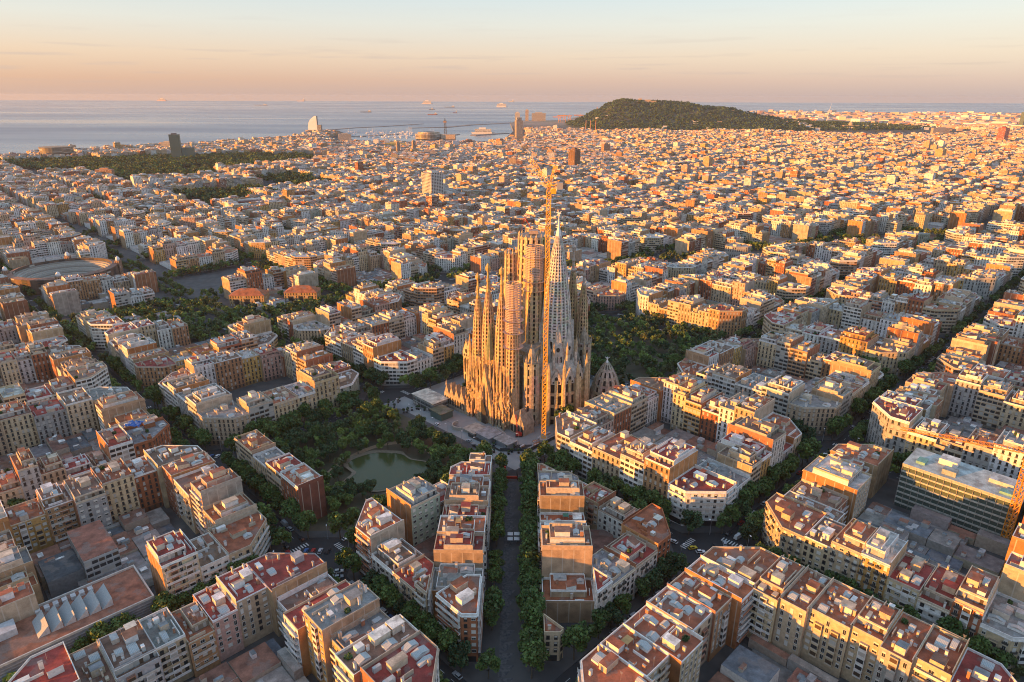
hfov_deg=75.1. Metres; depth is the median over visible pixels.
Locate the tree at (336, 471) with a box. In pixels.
[331,465,343,481]
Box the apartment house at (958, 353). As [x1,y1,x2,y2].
[945,350,985,364]
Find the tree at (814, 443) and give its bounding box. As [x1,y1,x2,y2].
[802,437,821,461]
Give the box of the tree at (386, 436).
[381,430,394,446]
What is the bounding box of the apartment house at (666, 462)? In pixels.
[643,437,697,504]
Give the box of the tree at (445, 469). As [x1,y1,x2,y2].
[437,465,449,474]
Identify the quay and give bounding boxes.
[351,134,398,136]
[473,133,509,135]
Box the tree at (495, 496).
[492,492,507,503]
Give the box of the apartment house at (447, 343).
[424,332,453,369]
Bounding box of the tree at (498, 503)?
[491,495,507,510]
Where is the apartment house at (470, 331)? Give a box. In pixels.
[466,327,472,337]
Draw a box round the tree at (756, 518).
[745,511,763,532]
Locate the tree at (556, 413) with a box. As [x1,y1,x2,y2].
[554,410,565,416]
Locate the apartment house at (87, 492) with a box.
[63,471,112,526]
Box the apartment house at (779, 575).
[746,554,805,643]
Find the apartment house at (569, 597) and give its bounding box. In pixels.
[539,573,593,622]
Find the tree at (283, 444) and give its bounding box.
[279,442,291,449]
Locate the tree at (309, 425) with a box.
[306,421,321,430]
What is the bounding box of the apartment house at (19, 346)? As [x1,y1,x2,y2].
[15,341,28,350]
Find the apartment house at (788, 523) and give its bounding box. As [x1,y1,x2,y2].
[760,492,826,560]
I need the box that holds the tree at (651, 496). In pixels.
[642,489,662,504]
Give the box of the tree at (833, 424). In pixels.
[825,417,843,440]
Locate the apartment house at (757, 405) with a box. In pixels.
[733,393,774,420]
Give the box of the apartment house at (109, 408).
[94,390,146,429]
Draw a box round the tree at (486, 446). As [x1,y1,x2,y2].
[476,439,492,455]
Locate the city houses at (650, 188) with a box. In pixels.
[0,110,1023,681]
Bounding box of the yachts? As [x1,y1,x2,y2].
[346,128,430,137]
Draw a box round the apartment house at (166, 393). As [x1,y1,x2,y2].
[162,373,194,405]
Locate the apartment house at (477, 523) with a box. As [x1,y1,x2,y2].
[437,515,487,551]
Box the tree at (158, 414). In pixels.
[148,410,160,417]
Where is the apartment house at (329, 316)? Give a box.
[315,303,340,326]
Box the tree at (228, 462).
[224,457,235,467]
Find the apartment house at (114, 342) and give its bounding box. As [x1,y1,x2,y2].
[109,333,145,356]
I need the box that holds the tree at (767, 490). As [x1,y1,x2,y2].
[757,479,770,502]
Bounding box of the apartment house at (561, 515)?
[537,512,584,535]
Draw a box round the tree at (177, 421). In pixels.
[172,414,186,431]
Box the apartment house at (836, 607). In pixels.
[800,579,872,677]
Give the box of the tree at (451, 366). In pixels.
[446,361,458,378]
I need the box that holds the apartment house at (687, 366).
[677,358,707,378]
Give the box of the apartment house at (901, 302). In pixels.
[894,293,913,314]
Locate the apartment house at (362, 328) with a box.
[346,321,372,334]
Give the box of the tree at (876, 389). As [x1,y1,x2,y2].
[870,386,883,395]
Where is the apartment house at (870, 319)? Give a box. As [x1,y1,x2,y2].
[859,309,887,333]
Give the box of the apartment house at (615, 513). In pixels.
[597,496,640,537]
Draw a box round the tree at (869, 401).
[862,396,872,413]
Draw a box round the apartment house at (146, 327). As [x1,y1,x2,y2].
[132,319,158,347]
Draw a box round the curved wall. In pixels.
[452,420,461,430]
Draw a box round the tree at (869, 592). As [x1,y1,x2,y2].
[861,588,880,599]
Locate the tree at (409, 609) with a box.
[400,599,419,620]
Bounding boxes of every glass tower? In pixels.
[168,133,195,156]
[1019,112,1023,124]
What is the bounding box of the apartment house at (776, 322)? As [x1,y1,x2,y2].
[761,311,796,335]
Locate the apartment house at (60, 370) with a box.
[56,355,87,375]
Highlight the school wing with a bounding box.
[38,520,122,597]
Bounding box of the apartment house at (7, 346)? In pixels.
[0,340,16,351]
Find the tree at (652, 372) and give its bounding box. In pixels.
[645,367,660,376]
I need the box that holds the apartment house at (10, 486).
[0,468,25,507]
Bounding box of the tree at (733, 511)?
[723,503,740,521]
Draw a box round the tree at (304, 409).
[298,402,310,419]
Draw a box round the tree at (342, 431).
[337,427,348,435]
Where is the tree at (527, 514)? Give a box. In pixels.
[519,513,538,521]
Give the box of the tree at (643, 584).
[635,577,651,600]
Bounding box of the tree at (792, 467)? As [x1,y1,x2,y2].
[782,460,796,476]
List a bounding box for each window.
[18,522,32,550]
[34,523,46,546]
[60,504,72,530]
[126,673,136,681]
[146,673,156,681]
[167,643,181,677]
[169,563,181,596]
[175,488,182,515]
[184,498,191,525]
[185,563,195,595]
[195,497,204,533]
[289,632,297,658]
[311,623,322,680]
[361,541,368,573]
[417,589,423,609]
[440,503,443,514]
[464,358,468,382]
[484,546,486,578]
[537,497,539,516]
[538,533,540,564]
[587,501,593,524]
[657,663,665,681]
[701,627,707,662]
[719,610,728,646]
[754,595,767,635]
[808,621,822,657]
[824,629,838,666]
[852,641,868,679]
[883,654,898,681]
[898,586,910,606]
[951,609,957,616]
[953,603,959,609]
[959,606,971,630]
[969,625,975,632]
[973,612,979,618]
[985,637,997,656]
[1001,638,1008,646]
[1010,648,1017,654]
[1014,642,1023,667]
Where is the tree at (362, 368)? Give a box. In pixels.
[355,364,367,378]
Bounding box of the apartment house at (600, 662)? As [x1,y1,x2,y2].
[577,643,652,681]
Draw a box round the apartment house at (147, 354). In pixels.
[128,347,169,378]
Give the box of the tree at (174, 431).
[170,426,181,437]
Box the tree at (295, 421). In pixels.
[288,415,303,427]
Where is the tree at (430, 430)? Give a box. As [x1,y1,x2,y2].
[426,426,435,444]
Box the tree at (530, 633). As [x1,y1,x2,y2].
[517,628,545,652]
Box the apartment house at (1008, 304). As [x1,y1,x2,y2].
[993,299,1023,311]
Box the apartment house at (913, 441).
[900,416,949,468]
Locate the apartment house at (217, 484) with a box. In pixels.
[189,466,242,534]
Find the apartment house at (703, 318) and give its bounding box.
[697,304,713,334]
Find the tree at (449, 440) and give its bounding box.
[441,433,456,446]
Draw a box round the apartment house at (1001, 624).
[976,588,1023,673]
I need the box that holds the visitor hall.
[411,388,448,411]
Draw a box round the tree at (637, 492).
[630,485,645,501]
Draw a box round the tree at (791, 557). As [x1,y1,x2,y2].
[786,554,802,564]
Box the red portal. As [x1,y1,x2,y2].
[504,466,517,479]
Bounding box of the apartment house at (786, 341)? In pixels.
[773,331,803,372]
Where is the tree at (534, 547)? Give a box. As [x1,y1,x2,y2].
[519,542,537,553]
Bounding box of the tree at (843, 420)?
[834,415,849,435]
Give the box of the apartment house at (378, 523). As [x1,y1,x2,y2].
[354,497,405,584]
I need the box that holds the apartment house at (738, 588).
[685,555,756,648]
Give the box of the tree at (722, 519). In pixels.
[715,512,731,533]
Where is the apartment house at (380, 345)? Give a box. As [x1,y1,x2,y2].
[362,332,400,381]
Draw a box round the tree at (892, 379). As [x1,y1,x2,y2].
[883,373,899,388]
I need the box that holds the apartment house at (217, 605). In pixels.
[192,582,244,660]
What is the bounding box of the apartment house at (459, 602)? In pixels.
[435,574,483,661]
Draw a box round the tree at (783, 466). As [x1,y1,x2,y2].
[774,463,790,486]
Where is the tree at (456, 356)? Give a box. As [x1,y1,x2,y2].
[451,353,461,361]
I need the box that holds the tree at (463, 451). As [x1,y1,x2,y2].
[455,447,469,456]
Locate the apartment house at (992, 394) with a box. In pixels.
[971,378,1013,429]
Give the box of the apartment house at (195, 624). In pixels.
[171,599,220,677]
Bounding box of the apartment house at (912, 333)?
[886,321,922,355]
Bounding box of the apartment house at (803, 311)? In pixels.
[778,301,809,325]
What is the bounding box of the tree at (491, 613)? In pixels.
[483,601,499,630]
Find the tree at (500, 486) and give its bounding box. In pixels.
[492,481,507,491]
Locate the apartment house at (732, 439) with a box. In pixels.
[715,433,771,479]
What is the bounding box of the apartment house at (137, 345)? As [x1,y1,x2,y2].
[121,336,156,380]
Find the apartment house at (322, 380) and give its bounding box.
[296,364,340,409]
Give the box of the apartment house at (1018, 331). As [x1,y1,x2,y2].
[1012,309,1023,338]
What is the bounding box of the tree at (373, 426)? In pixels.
[369,421,381,439]
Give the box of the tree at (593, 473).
[587,467,601,481]
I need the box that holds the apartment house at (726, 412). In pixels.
[715,392,749,441]
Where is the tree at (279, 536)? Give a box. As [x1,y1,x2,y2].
[271,527,291,550]
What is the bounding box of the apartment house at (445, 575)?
[432,561,484,619]
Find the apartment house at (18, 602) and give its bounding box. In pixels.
[0,581,38,623]
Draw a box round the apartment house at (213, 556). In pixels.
[190,532,229,584]
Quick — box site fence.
[468,433,554,451]
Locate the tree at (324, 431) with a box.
[317,425,330,439]
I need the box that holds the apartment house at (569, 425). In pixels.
[555,410,596,470]
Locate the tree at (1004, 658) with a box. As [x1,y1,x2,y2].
[990,647,1017,668]
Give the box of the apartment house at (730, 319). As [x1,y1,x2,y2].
[707,302,747,338]
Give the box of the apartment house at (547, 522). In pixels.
[538,520,586,564]
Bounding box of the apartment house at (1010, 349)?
[995,334,1023,364]
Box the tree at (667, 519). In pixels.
[665,514,670,528]
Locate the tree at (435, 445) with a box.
[428,443,438,450]
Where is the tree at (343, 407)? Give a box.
[339,403,351,415]
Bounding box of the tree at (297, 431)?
[289,427,302,439]
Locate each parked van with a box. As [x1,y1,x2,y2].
[280,519,288,526]
[734,532,741,539]
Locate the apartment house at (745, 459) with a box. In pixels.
[716,444,762,481]
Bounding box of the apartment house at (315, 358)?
[297,350,332,369]
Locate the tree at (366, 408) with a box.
[360,400,372,416]
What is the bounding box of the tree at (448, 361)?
[444,358,455,367]
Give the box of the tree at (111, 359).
[108,356,120,373]
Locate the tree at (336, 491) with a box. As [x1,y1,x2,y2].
[325,485,344,497]
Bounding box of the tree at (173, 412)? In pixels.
[166,406,180,421]
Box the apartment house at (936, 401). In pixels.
[894,386,943,419]
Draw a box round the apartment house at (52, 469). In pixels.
[36,452,67,483]
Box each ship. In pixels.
[422,100,432,103]
[471,127,494,133]
[496,103,507,106]
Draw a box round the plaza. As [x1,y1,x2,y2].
[384,396,554,475]
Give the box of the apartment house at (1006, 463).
[987,429,1023,480]
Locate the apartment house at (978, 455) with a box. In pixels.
[961,428,999,469]
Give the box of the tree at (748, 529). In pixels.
[738,520,758,544]
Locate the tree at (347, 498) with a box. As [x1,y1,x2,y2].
[337,492,353,508]
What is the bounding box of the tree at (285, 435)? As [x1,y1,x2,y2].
[280,430,296,441]
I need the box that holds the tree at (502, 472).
[492,467,507,477]
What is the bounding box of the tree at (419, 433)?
[414,428,427,440]
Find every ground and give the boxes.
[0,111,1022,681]
[279,325,686,530]
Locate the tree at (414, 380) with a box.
[409,374,420,391]
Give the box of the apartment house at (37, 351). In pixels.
[25,342,53,380]
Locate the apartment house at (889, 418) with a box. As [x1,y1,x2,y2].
[865,396,923,466]
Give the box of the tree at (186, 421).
[179,414,192,433]
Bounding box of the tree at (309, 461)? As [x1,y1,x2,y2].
[304,457,314,465]
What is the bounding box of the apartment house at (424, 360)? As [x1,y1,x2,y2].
[405,347,433,379]
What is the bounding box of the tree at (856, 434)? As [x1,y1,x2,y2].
[849,428,864,442]
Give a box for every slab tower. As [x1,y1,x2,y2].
[601,143,609,150]
[703,156,712,166]
[923,140,933,148]
[930,127,949,133]
[934,148,946,156]
[996,127,1009,139]
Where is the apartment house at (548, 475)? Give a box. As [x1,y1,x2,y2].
[538,471,578,485]
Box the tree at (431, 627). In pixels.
[422,618,446,644]
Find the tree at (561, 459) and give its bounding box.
[554,449,570,468]
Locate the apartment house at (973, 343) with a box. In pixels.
[951,334,990,360]
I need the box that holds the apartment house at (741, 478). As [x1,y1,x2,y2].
[699,458,750,499]
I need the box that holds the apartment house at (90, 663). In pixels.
[69,641,116,681]
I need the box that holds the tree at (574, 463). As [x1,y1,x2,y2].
[566,457,581,473]
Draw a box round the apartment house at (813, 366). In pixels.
[804,352,828,379]
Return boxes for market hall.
[229,288,269,305]
[284,285,320,302]
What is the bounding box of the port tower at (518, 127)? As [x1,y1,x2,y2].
[515,117,522,138]
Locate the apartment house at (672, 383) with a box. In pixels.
[661,372,695,423]
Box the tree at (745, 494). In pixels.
[739,484,753,505]
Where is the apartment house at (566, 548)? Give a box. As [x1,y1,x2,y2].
[539,521,592,578]
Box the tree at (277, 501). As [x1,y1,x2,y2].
[270,495,283,510]
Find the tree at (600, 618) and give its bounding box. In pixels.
[591,608,611,638]
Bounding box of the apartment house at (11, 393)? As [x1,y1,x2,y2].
[0,383,27,404]
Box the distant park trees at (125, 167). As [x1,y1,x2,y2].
[0,149,331,214]
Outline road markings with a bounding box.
[31,262,1017,680]
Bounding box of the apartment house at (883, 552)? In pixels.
[855,527,908,599]
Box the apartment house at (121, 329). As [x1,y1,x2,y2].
[104,322,139,354]
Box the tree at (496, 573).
[485,566,504,587]
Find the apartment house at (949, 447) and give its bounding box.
[933,427,967,458]
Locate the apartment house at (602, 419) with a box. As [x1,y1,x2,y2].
[572,405,613,431]
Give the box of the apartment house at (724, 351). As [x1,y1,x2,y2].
[702,340,733,364]
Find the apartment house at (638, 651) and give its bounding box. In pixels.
[600,623,670,681]
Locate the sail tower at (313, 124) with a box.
[305,116,321,130]
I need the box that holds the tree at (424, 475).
[417,469,431,478]
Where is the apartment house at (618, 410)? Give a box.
[585,392,631,433]
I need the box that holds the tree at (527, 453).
[519,448,537,462]
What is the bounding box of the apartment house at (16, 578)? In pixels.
[0,571,42,603]
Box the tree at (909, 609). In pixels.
[898,604,920,619]
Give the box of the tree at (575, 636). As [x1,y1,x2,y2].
[561,624,589,659]
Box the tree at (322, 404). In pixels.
[317,398,332,408]
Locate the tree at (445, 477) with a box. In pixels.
[439,473,448,482]
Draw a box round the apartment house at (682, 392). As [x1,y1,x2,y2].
[670,378,707,429]
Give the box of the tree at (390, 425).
[387,422,394,432]
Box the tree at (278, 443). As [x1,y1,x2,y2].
[271,439,280,447]
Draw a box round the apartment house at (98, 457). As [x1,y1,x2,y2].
[85,449,110,466]
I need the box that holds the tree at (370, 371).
[365,366,376,383]
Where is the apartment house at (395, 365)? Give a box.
[373,349,417,385]
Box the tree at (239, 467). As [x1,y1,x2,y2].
[231,459,248,483]
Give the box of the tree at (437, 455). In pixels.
[431,450,443,461]
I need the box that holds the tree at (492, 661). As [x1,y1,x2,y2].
[475,647,500,678]
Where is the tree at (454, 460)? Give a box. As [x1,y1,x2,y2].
[447,455,463,468]
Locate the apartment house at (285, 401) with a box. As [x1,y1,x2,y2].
[262,386,298,420]
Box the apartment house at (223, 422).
[197,400,250,445]
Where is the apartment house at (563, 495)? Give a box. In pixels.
[537,478,584,516]
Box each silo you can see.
[525,109,528,120]
[532,112,545,120]
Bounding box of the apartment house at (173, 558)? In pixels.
[145,529,202,611]
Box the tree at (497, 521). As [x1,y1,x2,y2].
[490,517,504,531]
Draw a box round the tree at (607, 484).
[592,479,612,489]
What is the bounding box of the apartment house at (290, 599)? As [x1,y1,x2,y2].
[276,571,336,638]
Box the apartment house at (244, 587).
[216,563,273,647]
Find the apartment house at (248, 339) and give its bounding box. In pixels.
[230,330,257,349]
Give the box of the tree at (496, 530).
[489,523,505,546]
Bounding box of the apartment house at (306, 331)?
[293,320,329,345]
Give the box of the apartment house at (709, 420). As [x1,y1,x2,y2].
[699,393,728,442]
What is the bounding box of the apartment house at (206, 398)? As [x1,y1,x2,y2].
[185,385,232,428]
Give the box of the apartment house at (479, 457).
[469,451,491,496]
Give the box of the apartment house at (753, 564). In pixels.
[703,545,779,582]
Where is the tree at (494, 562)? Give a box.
[489,557,504,568]
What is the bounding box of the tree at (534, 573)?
[516,565,543,587]
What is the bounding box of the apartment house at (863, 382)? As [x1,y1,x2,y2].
[828,370,869,397]
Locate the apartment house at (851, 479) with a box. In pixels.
[802,454,871,524]
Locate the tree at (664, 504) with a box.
[657,497,672,516]
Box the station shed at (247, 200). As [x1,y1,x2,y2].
[236,195,301,202]
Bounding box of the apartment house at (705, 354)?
[685,344,718,365]
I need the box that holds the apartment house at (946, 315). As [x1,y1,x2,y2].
[921,300,961,334]
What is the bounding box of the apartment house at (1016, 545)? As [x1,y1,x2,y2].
[999,523,1023,578]
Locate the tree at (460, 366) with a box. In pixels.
[457,359,463,376]
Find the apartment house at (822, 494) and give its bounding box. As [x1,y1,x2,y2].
[790,478,848,523]
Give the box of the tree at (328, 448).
[320,442,336,461]
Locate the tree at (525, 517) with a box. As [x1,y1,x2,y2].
[518,513,538,524]
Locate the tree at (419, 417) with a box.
[411,414,425,423]
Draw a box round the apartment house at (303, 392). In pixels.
[283,380,316,421]
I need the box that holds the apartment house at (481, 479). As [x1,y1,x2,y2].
[448,474,490,493]
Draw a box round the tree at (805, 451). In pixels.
[796,441,814,465]
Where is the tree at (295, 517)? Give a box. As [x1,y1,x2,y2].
[292,512,300,532]
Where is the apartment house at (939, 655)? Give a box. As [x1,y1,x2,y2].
[908,624,969,681]
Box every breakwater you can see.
[329,124,417,129]
[415,122,511,127]
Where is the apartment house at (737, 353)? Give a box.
[719,338,741,365]
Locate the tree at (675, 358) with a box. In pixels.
[668,353,681,371]
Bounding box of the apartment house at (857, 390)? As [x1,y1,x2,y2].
[814,376,862,416]
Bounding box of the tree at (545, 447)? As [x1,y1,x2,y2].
[535,440,553,463]
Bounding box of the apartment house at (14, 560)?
[0,545,44,601]
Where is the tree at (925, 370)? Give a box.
[917,368,934,371]
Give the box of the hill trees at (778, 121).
[559,98,967,132]
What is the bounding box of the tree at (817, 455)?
[813,452,826,459]
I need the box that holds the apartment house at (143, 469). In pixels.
[125,455,163,512]
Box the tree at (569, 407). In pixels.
[560,404,573,411]
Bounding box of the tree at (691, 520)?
[680,509,704,534]
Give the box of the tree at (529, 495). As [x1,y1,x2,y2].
[520,490,537,504]
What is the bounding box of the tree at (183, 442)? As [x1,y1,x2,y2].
[175,439,189,444]
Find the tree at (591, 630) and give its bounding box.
[578,620,597,648]
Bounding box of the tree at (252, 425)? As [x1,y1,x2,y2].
[243,420,260,432]
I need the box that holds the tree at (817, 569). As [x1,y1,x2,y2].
[804,564,820,572]
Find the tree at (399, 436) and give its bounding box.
[394,430,407,443]
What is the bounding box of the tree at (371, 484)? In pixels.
[365,479,376,494]
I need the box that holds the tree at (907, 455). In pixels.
[903,451,912,461]
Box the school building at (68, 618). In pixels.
[0,565,154,681]
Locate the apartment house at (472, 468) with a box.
[449,461,490,493]
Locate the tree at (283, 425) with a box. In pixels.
[277,419,291,432]
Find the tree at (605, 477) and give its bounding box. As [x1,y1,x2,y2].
[596,473,611,485]
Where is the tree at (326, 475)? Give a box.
[317,469,330,484]
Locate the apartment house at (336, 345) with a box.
[330,332,361,361]
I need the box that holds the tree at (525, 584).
[520,578,539,592]
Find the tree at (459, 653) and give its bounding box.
[447,640,470,671]
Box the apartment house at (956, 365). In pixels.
[934,353,979,374]
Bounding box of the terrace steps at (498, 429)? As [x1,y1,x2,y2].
[493,426,505,433]
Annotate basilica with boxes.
[444,211,619,436]
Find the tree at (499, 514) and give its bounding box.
[491,510,504,521]
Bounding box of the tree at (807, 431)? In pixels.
[802,424,816,438]
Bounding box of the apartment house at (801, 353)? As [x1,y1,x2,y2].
[786,341,819,377]
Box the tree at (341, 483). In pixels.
[335,481,348,491]
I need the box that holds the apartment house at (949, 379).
[913,371,958,417]
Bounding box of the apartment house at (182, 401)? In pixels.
[176,383,218,428]
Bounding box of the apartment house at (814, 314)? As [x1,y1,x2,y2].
[797,303,820,325]
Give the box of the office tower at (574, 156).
[568,147,579,164]
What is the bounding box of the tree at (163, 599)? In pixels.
[150,590,179,612]
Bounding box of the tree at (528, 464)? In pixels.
[520,457,535,472]
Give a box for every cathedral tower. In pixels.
[396,141,399,151]
[411,140,415,148]
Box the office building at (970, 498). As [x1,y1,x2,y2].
[894,448,1023,539]
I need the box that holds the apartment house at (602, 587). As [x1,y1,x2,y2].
[592,566,612,621]
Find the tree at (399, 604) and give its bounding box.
[393,598,406,614]
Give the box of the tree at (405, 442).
[400,436,412,451]
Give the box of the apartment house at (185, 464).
[161,451,215,517]
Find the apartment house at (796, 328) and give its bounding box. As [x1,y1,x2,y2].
[782,322,805,334]
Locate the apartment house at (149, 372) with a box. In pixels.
[133,354,177,389]
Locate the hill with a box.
[565,101,934,130]
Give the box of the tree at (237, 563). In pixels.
[227,559,248,571]
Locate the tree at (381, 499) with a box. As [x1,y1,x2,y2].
[369,494,386,505]
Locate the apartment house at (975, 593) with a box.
[949,565,999,637]
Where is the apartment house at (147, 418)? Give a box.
[110,414,157,427]
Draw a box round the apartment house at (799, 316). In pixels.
[776,309,802,323]
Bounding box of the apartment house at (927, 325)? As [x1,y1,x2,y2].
[900,313,938,346]
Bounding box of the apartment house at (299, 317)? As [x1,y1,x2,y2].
[287,310,315,343]
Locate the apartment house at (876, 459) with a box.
[830,441,893,498]
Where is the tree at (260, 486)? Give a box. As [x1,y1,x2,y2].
[256,482,270,503]
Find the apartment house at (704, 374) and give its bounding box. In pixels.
[696,363,722,387]
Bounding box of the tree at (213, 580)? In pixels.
[210,573,218,584]
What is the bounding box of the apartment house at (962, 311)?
[939,298,965,324]
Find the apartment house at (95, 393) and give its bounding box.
[85,386,129,430]
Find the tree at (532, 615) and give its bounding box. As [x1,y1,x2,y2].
[518,604,542,628]
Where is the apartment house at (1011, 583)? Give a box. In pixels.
[998,551,1023,601]
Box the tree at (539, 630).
[518,623,543,639]
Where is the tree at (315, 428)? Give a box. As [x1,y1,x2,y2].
[310,424,319,436]
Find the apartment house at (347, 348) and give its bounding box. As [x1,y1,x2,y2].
[341,332,369,362]
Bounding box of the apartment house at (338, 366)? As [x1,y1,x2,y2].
[323,360,350,372]
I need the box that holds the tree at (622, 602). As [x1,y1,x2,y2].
[614,593,632,614]
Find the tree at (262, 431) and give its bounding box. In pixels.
[258,428,267,437]
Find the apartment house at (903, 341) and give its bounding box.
[881,335,915,359]
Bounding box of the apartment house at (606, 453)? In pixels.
[592,430,637,495]
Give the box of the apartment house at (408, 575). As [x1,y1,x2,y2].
[393,554,433,618]
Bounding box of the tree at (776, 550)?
[767,546,785,556]
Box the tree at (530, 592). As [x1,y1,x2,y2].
[515,586,544,606]
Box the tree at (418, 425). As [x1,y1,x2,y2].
[410,420,426,430]
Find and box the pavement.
[0,224,1023,681]
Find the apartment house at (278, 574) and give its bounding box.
[246,550,327,636]
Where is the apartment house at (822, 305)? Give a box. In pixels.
[795,297,829,323]
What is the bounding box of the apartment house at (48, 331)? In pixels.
[28,323,63,341]
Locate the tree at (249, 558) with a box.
[247,553,259,560]
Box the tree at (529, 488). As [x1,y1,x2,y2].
[520,486,537,496]
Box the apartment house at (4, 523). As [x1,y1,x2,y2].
[0,500,16,545]
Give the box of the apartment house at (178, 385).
[167,373,209,411]
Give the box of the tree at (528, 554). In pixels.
[515,545,540,566]
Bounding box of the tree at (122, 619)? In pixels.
[110,612,140,630]
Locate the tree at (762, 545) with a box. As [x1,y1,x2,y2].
[752,542,769,549]
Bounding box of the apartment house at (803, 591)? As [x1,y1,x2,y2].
[772,565,833,656]
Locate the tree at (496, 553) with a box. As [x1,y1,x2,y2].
[488,549,502,558]
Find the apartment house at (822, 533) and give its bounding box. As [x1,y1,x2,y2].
[800,515,845,573]
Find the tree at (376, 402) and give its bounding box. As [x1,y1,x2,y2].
[369,396,382,410]
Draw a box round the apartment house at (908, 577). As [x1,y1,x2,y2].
[882,552,935,608]
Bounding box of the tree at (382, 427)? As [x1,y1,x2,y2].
[374,422,388,435]
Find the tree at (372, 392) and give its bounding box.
[367,386,380,399]
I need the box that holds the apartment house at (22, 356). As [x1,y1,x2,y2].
[11,346,36,383]
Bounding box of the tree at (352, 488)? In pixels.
[342,481,356,496]
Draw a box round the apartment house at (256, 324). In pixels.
[236,315,271,334]
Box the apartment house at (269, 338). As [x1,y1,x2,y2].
[255,331,277,347]
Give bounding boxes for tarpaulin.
[123,420,143,426]
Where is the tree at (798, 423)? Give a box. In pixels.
[791,418,803,433]
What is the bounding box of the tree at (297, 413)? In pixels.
[288,410,301,420]
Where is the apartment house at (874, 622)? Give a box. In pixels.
[840,595,903,681]
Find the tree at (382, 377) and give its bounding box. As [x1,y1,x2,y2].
[374,370,389,388]
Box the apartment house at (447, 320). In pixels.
[444,312,466,323]
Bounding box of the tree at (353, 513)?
[345,507,360,525]
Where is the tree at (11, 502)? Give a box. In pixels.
[7,498,25,505]
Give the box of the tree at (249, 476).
[245,472,257,493]
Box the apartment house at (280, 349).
[276,347,285,376]
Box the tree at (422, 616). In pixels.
[411,610,433,633]
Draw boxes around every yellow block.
[160,141,169,146]
[385,142,405,145]
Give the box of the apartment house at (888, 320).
[878,312,904,337]
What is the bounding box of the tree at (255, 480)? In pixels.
[249,473,266,498]
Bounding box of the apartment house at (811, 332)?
[802,320,830,343]
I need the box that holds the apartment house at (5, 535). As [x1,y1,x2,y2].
[0,529,15,544]
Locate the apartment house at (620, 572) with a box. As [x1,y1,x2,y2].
[591,548,636,610]
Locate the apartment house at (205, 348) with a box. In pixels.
[185,342,218,355]
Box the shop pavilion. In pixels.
[429,404,453,420]
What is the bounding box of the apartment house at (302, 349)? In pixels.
[290,340,323,381]
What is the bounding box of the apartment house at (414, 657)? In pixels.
[360,630,439,681]
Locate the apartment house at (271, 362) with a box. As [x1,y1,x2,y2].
[251,343,283,381]
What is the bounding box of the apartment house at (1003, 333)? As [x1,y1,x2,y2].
[985,325,1009,361]
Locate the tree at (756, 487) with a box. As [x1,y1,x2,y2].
[747,480,765,507]
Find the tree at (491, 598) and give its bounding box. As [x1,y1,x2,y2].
[484,592,504,611]
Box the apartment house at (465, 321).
[451,312,473,328]
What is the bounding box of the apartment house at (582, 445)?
[569,426,614,481]
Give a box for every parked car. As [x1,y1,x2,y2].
[334,568,343,573]
[452,670,462,679]
[688,545,697,549]
[696,549,704,553]
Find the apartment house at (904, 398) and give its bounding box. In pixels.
[881,390,921,406]
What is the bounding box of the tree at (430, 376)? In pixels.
[422,370,437,387]
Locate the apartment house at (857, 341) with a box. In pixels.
[838,325,878,356]
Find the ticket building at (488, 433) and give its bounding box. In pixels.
[475,426,502,443]
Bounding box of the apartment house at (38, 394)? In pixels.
[24,384,52,403]
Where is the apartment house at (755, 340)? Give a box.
[747,338,760,366]
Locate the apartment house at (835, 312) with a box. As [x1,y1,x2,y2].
[827,302,844,329]
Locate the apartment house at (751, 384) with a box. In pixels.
[734,371,772,395]
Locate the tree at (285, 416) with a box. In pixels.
[278,414,289,420]
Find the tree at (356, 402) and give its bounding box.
[348,396,361,411]
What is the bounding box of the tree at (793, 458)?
[785,453,799,474]
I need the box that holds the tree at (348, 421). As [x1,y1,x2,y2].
[342,418,352,427]
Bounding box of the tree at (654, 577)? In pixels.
[645,567,663,592]
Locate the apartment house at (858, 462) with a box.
[830,452,869,472]
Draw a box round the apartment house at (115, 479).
[90,457,140,523]
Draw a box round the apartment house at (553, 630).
[543,614,563,660]
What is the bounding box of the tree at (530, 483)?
[519,480,537,491]
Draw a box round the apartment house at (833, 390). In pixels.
[811,379,852,416]
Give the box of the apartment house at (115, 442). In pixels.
[96,424,135,461]
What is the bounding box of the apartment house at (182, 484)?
[173,463,217,533]
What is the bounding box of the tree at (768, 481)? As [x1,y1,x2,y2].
[760,476,775,496]
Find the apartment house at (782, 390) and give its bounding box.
[761,375,804,415]
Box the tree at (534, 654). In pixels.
[519,636,549,678]
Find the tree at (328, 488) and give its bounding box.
[324,485,335,494]
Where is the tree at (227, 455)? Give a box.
[220,451,234,467]
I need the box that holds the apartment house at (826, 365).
[820,351,854,378]
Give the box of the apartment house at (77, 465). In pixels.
[62,453,92,478]
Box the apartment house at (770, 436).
[726,414,785,466]
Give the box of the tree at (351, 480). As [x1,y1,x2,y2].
[345,477,355,483]
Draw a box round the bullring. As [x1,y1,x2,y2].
[1,252,123,294]
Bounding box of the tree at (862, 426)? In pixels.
[854,422,867,442]
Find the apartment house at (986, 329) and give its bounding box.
[963,323,999,338]
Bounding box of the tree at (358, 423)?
[354,419,368,430]
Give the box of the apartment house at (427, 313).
[422,304,449,334]
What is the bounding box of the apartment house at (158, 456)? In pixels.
[143,445,202,508]
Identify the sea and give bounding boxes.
[0,100,1023,153]
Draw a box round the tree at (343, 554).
[334,546,353,571]
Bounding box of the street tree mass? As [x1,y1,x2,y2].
[0,192,1023,681]
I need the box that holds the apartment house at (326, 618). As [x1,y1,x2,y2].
[304,580,379,681]
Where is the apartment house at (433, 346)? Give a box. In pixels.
[418,337,443,373]
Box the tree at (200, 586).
[190,581,212,593]
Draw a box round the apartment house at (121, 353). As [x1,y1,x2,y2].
[118,341,126,366]
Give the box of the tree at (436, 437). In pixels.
[432,430,443,445]

